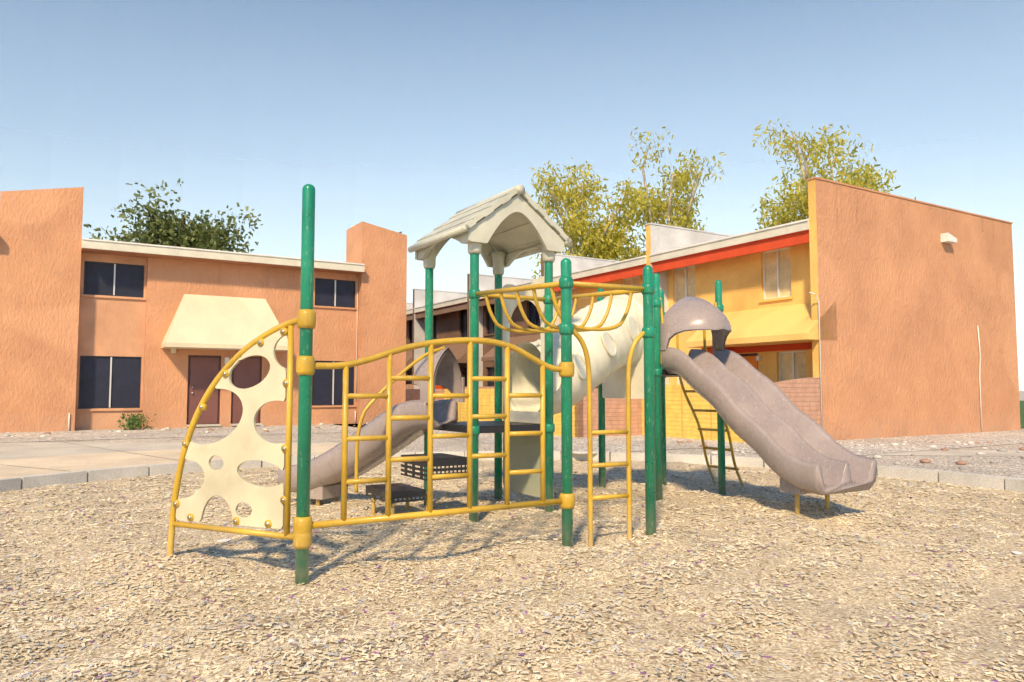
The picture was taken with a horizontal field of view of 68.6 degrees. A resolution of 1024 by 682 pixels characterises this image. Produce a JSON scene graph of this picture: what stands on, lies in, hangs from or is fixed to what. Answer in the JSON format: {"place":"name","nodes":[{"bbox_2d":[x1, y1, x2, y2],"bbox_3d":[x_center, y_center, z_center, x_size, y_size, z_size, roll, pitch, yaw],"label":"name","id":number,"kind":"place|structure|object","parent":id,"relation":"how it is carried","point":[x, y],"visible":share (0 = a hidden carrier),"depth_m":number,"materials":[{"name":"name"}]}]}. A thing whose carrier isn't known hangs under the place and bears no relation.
{"place":"outdoors","nodes":[
{"label":"outdoors","id":0,"kind":"place"},
{"bbox_2d":[0,391,1023,681],"bbox_3d":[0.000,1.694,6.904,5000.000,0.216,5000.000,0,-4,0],"label":"ground","id":1,"kind":"structure","parent":0,"point":[984,619],"depth_m":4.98,"materials":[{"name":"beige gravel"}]},
{"bbox_2d":[83,178,262,252],"bbox_3d":[-17.503,-2.097,39.384,8.274,12.272,8.004,0,-4,0],"label":"ash tree","id":2,"kind":"object","parent":1,"relation":"on","point":[167,230],"visible":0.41,"depth_m":38.17,"materials":[{"name":"green plant"}]},
{"bbox_2d":[0,187,406,432],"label":"apartment","id":3,"kind":"structure","parent":1,"relation":"on","point":[97,334],"depth_m":22.32,"materials":[{"name":"paint"}]},
{"bbox_2d":[0,451,1023,492],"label":"curb","id":4,"kind":"structure","parent":1,"relation":"on","point":[939,476],"depth_m":10.67,"materials":[{"name":"concrete"}]},
{"bbox_2d":[3,232,1023,646],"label":"gravel","id":5,"kind":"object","parent":1,"relation":"on","point":[713,452],"visible":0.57,"depth_m":13.96,"materials":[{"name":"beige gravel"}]},
{"bbox_2d":[167,184,876,584],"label":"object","id":6,"kind":"object","parent":1,"relation":"on","point":[615,342],"visible":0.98,"depth_m":7.41,"materials":[{"name":"beige plastic"}]},
{"bbox_2d":[529,157,655,278],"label":"eucalyptus tree","id":7,"kind":"object","parent":1,"relation":"on","point":[592,244],"visible":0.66,"depth_m":46.35,"materials":[{"name":"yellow plant"}]},
{"bbox_2d":[406,377,822,442],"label":"patio brick walls","id":8,"kind":"structure","parent":1,"relation":"on","point":[803,395],"depth_m":18.03,"materials":[{"name":"brick"}]},
{"bbox_2d":[603,126,726,260],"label":"eucalyptus tree","id":9,"kind":"object","parent":1,"relation":"on","point":[657,208],"visible":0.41,"depth_m":47.94,"materials":[{"name":"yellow plant"}]},
{"bbox_2d":[406,176,1020,439],"bbox_3d":[1.847,0.376,33.095,9.280,6.090,33.400,2,-4,-32],"label":"apartment row","id":10,"kind":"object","parent":1,"relation":"on","point":[882,314],"visible":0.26,"depth_m":19.09,"materials":[{"name":"orange paint"}]},
{"bbox_2d":[751,119,902,229],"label":"eucalyptus tree","id":11,"kind":"object","parent":1,"relation":"on","point":[798,198],"visible":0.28,"depth_m":41.08,"materials":[{"name":"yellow plant"}]},
{"bbox_2d":[0,401,1023,478],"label":"sidewalk","id":12,"kind":"structure","parent":0,"point":[26,451],"depth_m":15.31,"materials":[{"name":"concrete"}]},
{"bbox_2d":[117,413,155,429],"bbox_3d":[-10.723,2.327,21.407,0.968,0.558,1.186,0,-4,0],"label":"shrub","id":13,"kind":"object","parent":12,"relation":"on","point":[133,422],"visible":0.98,"depth_m":21.34,"materials":[{"name":"green plant"}]},
{"bbox_2d":[0,0,1023,455],"label":"sky","id":14,"kind":"structure","parent":0,"point":[404,116],"materials":[{"name":"blue"}]},
{"bbox_2d":[82,229,1023,390],"bbox_3d":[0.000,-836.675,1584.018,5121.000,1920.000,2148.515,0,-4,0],"label":"haze bank","id":15,"kind":"structure","parent":0,"point":[449,277],"depth_m":2597.91,"materials":[{"name":"white"}]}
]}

